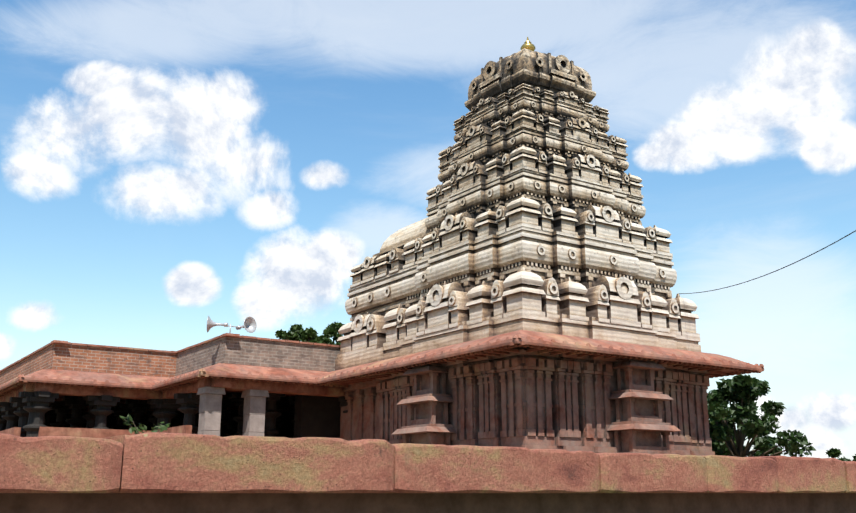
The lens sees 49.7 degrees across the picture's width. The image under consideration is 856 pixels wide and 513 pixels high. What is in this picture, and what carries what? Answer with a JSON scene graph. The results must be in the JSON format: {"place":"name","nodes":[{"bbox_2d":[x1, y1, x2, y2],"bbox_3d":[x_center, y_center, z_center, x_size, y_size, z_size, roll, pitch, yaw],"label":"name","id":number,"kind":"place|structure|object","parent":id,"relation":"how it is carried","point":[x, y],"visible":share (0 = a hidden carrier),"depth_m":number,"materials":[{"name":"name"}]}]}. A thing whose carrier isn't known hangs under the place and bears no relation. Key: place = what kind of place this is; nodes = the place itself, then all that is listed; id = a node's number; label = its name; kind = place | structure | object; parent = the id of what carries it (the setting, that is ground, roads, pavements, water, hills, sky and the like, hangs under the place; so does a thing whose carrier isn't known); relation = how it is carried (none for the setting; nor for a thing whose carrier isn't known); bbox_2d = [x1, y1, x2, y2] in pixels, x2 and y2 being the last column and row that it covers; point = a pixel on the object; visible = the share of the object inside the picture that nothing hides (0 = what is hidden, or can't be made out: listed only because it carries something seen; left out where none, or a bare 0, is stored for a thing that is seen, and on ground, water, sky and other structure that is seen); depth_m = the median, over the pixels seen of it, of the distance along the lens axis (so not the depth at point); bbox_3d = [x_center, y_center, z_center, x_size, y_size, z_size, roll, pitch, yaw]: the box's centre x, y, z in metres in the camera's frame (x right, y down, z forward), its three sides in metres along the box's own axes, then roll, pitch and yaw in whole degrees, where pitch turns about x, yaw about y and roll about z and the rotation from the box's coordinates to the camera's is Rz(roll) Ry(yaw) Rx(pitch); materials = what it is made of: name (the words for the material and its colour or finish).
{"place":"outdoors","nodes":[
{"label":"outdoors","id":0,"kind":"place"},
{"bbox_2d":[0,425,191,437],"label":"mandapa seat backs","id":1,"kind":"object","parent":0,"point":[78,432],"visible":0.3,"depth_m":32.89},
{"bbox_2d":[52,395,340,437],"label":"mandapa inner walls","id":2,"kind":"structure","parent":0,"point":[317,416],"depth_m":34.92,"materials":[{"name":"black stone"}]},
{"bbox_2d":[197,387,268,435],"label":"pillars","id":3,"kind":"structure","parent":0,"point":[210,404],"depth_m":31.27,"materials":[{"name":"grey stone"}]},
{"bbox_2d":[275,324,332,344],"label":"tall tree","id":4,"kind":"object","parent":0,"point":[296,332],"depth_m":70.80,"materials":[{"name":"green plant"}]},
{"bbox_2d":[0,493,855,512],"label":"compound wall","id":5,"kind":"structure","parent":0,"point":[427,502],"depth_m":12.10,"materials":[{"name":"stone"}]},
{"bbox_2d":[0,432,855,492],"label":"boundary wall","id":6,"kind":"structure","parent":5,"relation":"on","point":[153,462],"depth_m":11.02,"materials":[{"name":"stone"}]},
{"bbox_2d":[120,414,169,433],"bbox_3d":[-3.171,1.912,10.349,0.546,0.296,0.248,10,-17,-33],"label":"plant","id":7,"kind":"object","parent":6,"relation":"on","point":[131,429],"depth_m":10.30,"materials":[{"name":"green plant"}]},
{"bbox_2d":[0,0,855,460],"label":"sky","id":8,"kind":"structure","parent":0,"point":[167,166],"materials":[{"name":"blue"}]},
{"label":"ground","id":9,"kind":"structure","parent":0,"visible":0},
{"bbox_2d":[707,374,815,456],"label":"tree","id":10,"kind":"object","parent":9,"relation":"on","point":[732,388],"depth_m":47.31,"materials":[{"name":"green plant"}]},
{"bbox_2d":[825,448,855,460],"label":"tree","id":11,"kind":"object","parent":9,"relation":"on","point":[833,452],"depth_m":57.44,"materials":[{"name":"green plant"}]},
{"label":"temple platform","id":12,"kind":"structure","parent":9,"relation":"on","visible":0},
{"bbox_2d":[0,391,347,437],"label":"carved pillars","id":13,"kind":"structure","parent":12,"relation":"on","point":[30,414],"depth_m":36.10,"materials":[{"name":"black stone"}]},
{"bbox_2d":[0,376,344,401],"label":"mandapa beams","id":14,"kind":"structure","parent":13,"relation":"on","point":[237,385],"depth_m":33.13,"materials":[{"name":"brown stone"}]},
{"bbox_2d":[0,330,763,390],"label":"eave","id":15,"kind":"object","parent":13,"relation":"on","point":[52,375],"visible":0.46,"depth_m":29.42,"materials":[{"name":"stone"}]},
{"bbox_2d":[54,363,327,422],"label":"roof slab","id":16,"kind":"structure","parent":15,"relation":"on","point":[234,406],"depth_m":41.85,"materials":[{"name":"stone"}]},
{"bbox_2d":[0,343,176,384],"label":"parapet wall","id":17,"kind":"structure","parent":16,"relation":"on","point":[94,359],"depth_m":35.23,"materials":[{"name":"orange brick"}]},
{"bbox_2d":[0,333,339,372],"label":"parapet coping","id":18,"kind":"object","parent":17,"relation":"on","point":[152,350],"visible":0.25,"depth_m":34.51,"materials":[{"name":"stone"}]},
{"bbox_2d":[207,316,256,332],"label":"loudspeakers","id":19,"kind":"object","parent":18,"relation":"on","point":[249,325],"visible":0.98,"depth_m":32.95,"materials":[{"name":"silver metal"}]},
{"bbox_2d":[175,336,339,375],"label":"parapet wall","id":20,"kind":"structure","parent":16,"relation":"on","point":[241,351],"depth_m":33.65,"materials":[{"name":"brick"}]},
{"bbox_2d":[335,217,432,370],"bbox_3d":[1.020,1.530,35.173,7.580,5.980,5.260,10,-17,-33],"label":"sukanasa superstructure","id":21,"kind":"object","parent":16,"relation":"on","point":[374,295],"visible":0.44,"depth_m":33.58,"materials":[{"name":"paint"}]},
{"bbox_2d":[0,342,761,396],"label":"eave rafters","id":22,"kind":"object","parent":15,"relation":"attached to","point":[498,351],"visible":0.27,"depth_m":28.69,"materials":[{"name":"red stone"}]},
{"bbox_2d":[0,335,763,385],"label":"eave edge","id":23,"kind":"object","parent":15,"relation":"on","point":[469,346],"visible":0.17,"depth_m":28.72,"materials":[{"name":"stone"}]},
{"bbox_2d":[340,380,379,440],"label":"antarala walls","id":24,"kind":"structure","parent":12,"relation":"on","point":[360,420],"depth_m":33.03,"materials":[{"name":"stone"}]},
{"bbox_2d":[375,347,714,455],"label":"sanctum walls","id":25,"kind":"structure","parent":12,"relation":"on","point":[523,398],"depth_m":26.56,"materials":[{"name":"stone"}]},
{"bbox_2d":[382,267,700,359],"bbox_3d":[3.650,2.377,30.967,8.281,2.236,8.191,10,-17,-33],"label":"tier","id":26,"kind":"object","parent":25,"relation":"on","point":[626,312],"visible":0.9,"depth_m":27.71,"materials":[{"name":"beige stone"}]},
{"bbox_2d":[400,48,676,308],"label":"temple tower","id":27,"kind":"structure","parent":26,"relation":"on","point":[533,176],"depth_m":29.83,"materials":[{"name":"beige stone"}]},
{"bbox_2d":[520,37,535,50],"bbox_3d":[3.624,-7.614,33.560,0.560,0.780,0.560,10,-17,-33],"label":"finial","id":28,"kind":"object","parent":27,"relation":"on","point":[528,44],"visible":0.62,"depth_m":33.36,"materials":[{"name":"gold metal"}]},
{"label":"utility pole","id":29,"kind":"object","parent":9,"relation":"on","visible":0},
{"bbox_2d":[679,230,855,293],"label":"service wire","id":30,"kind":"object","parent":29,"relation":"attached to","point":[778,269],"visible":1,"depth_m":22.08,"materials":[{"name":"black rubber"}]},
{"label":"tall tree trunk","id":31,"kind":"object","parent":9,"relation":"on","visible":0},
{"bbox_2d":[317,322,344,344],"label":"tree","id":32,"kind":"object","parent":31,"relation":"on","point":[331,330],"visible":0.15,"depth_m":78.75,"materials":[{"name":"green plant"}]},
{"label":"tree trunk","id":33,"kind":"object","parent":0,"visible":0},
{"bbox_2d":[708,414,754,450],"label":"tree","id":34,"kind":"object","parent":33,"relation":"attached to","point":[713,423],"visible":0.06,"depth_m":53.10,"materials":[{"name":"green plant"}]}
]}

